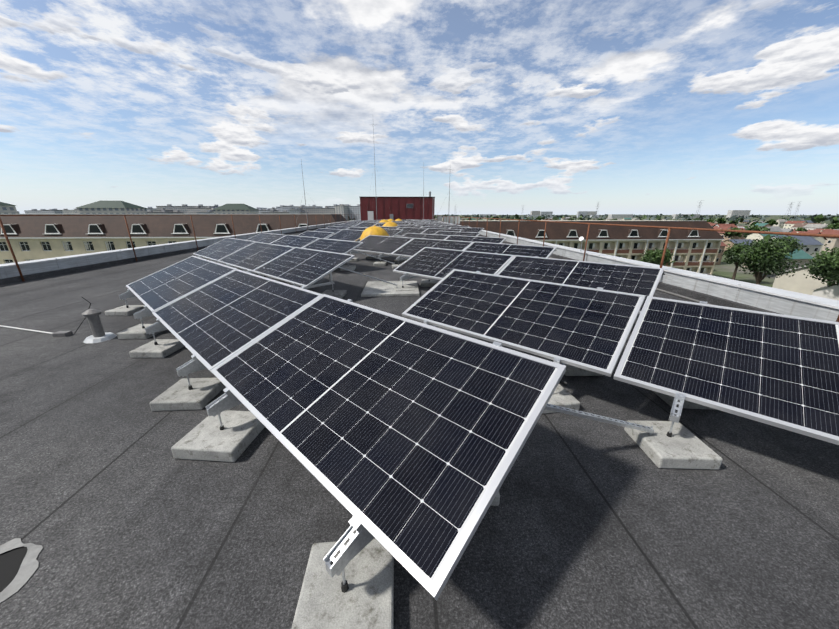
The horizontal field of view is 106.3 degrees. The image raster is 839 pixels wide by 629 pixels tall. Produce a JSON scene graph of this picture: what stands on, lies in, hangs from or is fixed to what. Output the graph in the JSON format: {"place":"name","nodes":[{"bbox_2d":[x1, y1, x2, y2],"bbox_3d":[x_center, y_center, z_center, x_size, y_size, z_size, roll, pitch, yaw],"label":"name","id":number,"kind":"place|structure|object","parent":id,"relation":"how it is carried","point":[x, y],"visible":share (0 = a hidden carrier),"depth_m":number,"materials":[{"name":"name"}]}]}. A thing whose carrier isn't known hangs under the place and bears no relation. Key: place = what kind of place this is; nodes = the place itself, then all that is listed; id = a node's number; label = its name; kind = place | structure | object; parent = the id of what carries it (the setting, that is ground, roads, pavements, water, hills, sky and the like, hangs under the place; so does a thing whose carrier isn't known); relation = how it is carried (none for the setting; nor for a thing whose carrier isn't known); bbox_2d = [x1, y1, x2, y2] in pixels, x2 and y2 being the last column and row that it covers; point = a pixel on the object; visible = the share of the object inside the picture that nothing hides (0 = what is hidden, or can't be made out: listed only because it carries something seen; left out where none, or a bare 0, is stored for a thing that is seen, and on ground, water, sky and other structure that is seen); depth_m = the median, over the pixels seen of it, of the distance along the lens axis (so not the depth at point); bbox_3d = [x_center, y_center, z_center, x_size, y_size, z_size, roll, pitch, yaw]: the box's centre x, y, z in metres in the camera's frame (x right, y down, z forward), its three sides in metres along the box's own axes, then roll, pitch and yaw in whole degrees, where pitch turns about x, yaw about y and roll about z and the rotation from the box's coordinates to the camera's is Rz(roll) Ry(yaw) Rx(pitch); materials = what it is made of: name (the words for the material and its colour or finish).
{"place":"outdoors","nodes":[
{"label":"outdoors","id":0,"kind":"place"},
{"bbox_2d":[0,229,838,628],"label":"flat roof","id":1,"kind":"structure","parent":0,"point":[116,511],"depth_m":1.72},
{"bbox_2d":[0,538,42,602],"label":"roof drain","id":2,"kind":"object","parent":1,"relation":"in","point":[19,562],"visible":1,"depth_m":1.46,"materials":[{"name":"grey metal"}]},
{"bbox_2d":[0,297,90,336],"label":"roof cable","id":3,"kind":"object","parent":1,"relation":"on","point":[62,333],"visible":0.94,"depth_m":4.24,"materials":[{"name":"grey metal"}]},
{"bbox_2d":[82,309,116,342],"bbox_3d":[-4.171,0.126,4.053,0.309,0.400,0.309,-1,18,-3],"label":"roof vent pipe","id":4,"kind":"object","parent":1,"relation":"on","point":[96,327],"visible":1,"depth_m":4.02,"materials":[{"name":"grey metal"}]},
{"bbox_2d":[297,129,463,230],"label":"antenna masts","id":5,"kind":"object","parent":1,"relation":"on","point":[376,202],"visible":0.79,"depth_m":38.66,"materials":[{"name":"grey metal"}]},
{"bbox_2d":[360,218,401,251],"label":"yellow domes","id":6,"kind":"structure","parent":1,"relation":"on","point":[376,230],"depth_m":13.76,"materials":[{"name":"plastic"}]},
{"bbox_2d":[361,281,419,296],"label":"concrete block","id":7,"kind":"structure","parent":1,"relation":"on","point":[377,289],"depth_m":6.45,"materials":[{"name":"grey concrete"}]},
{"bbox_2d":[360,191,459,223],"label":"rooftop shed","id":8,"kind":"structure","parent":1,"relation":"on","point":[394,208],"depth_m":51.05,"materials":[{"name":"red metal"}]},
{"bbox_2d":[105,236,722,628],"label":"concrete ballast blocks","id":9,"kind":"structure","parent":1,"relation":"on","point":[365,600],"depth_m":2.06,"materials":[{"name":"concrete"}]},
{"bbox_2d":[119,219,706,592],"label":"mounting brackets","id":10,"kind":"object","parent":9,"relation":"on","point":[342,561],"visible":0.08,"depth_m":2.17,"materials":[{"name":"silver metal"}]},
{"bbox_2d":[119,226,682,576],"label":"mounting rails","id":11,"kind":"object","parent":10,"relation":"attached to","point":[353,532],"visible":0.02,"depth_m":2.08,"materials":[{"name":"silver metal"}]},
{"bbox_2d":[126,219,838,600],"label":"solar panels","id":12,"kind":"object","parent":10,"relation":"on","point":[402,439],"visible":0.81,"depth_m":2.27,"materials":[{"name":"black glass"}]},
{"bbox_2d":[333,222,664,384],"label":"solar dc cables","id":13,"kind":"object","parent":10,"relation":"on","point":[563,382],"visible":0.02,"depth_m":1.60,"materials":[{"name":"black rubber"}]},
{"bbox_2d":[0,219,838,321],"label":"parapet walls","id":14,"kind":"structure","parent":1,"relation":"on","point":[784,302],"depth_m":7.33,"materials":[{"name":"white concrete"}]},
{"bbox_2d":[0,214,838,321],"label":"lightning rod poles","id":15,"kind":"object","parent":1,"relation":"on","point":[662,259],"visible":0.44,"depth_m":7.56,"materials":[{"name":"metal"}]},
{"bbox_2d":[479,236,712,304],"bbox_3d":[4.097,-6.657,25.893,0.060,0.040,52.000,-1,18,-3],"label":"cable conduit","id":16,"kind":"object","parent":1,"relation":"on","point":[688,298],"depth_m":6.18,"materials":[{"name":"grey plastic"}]},
{"bbox_2d":[0,0,838,214],"label":"sky","id":17,"kind":"structure","parent":0,"point":[559,107],"materials":[{"name":"blue"}]},
{"bbox_2d":[434,215,835,286],"bbox_3d":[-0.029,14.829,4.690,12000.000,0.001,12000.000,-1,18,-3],"label":"terrain","id":18,"kind":"structure","parent":0,"point":[724,270],"depth_m":96.17,"materials":[{"name":"green plant"}]},
{"bbox_2d":[0,214,346,263],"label":"building wing","id":19,"kind":"structure","parent":18,"relation":"on","point":[30,238],"depth_m":54.43,"materials":[{"name":"brown tile"}]},
{"bbox_2d":[0,201,750,219],"bbox_3d":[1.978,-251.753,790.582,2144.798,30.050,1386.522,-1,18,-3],"label":"distant buildings","id":20,"kind":"structure","parent":18,"relation":"on","point":[118,207],"depth_m":485.94,"materials":[{"name":"grey concrete"}]},
{"bbox_2d":[309,202,799,219],"bbox_3d":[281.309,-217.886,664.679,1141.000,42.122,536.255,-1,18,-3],"label":"transmission towers","id":21,"kind":"structure","parent":18,"relation":"on","point":[696,211],"depth_m":679.68,"materials":[{"name":"grey metal"}]},
{"bbox_2d":[442,220,724,274],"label":"building wing","id":22,"kind":"structure","parent":18,"relation":"on","point":[697,251],"depth_m":73.23,"materials":[{"name":"brown tile"}]},
{"bbox_2d":[347,214,838,285],"bbox_3d":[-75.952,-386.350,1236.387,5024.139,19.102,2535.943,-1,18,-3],"label":"tree foliage","id":23,"kind":"object","parent":18,"relation":"on","point":[772,261],"visible":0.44,"depth_m":68.16,"materials":[{"name":"green plant"}]},
{"bbox_2d":[434,217,838,300],"bbox_3d":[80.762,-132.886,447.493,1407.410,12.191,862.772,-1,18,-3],"label":"suburb houses","id":24,"kind":"structure","parent":18,"relation":"on","point":[799,282],"depth_m":104.89,"materials":[{"name":"white paint"}]},
{"bbox_2d":[732,249,834,286],"bbox_3d":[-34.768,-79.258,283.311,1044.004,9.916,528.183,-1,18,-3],"label":"tree trunks","id":25,"kind":"object","parent":18,"relation":"on","point":[759,278],"visible":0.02,"depth_m":56.80,"materials":[{"name":"brown plant"}]}
]}

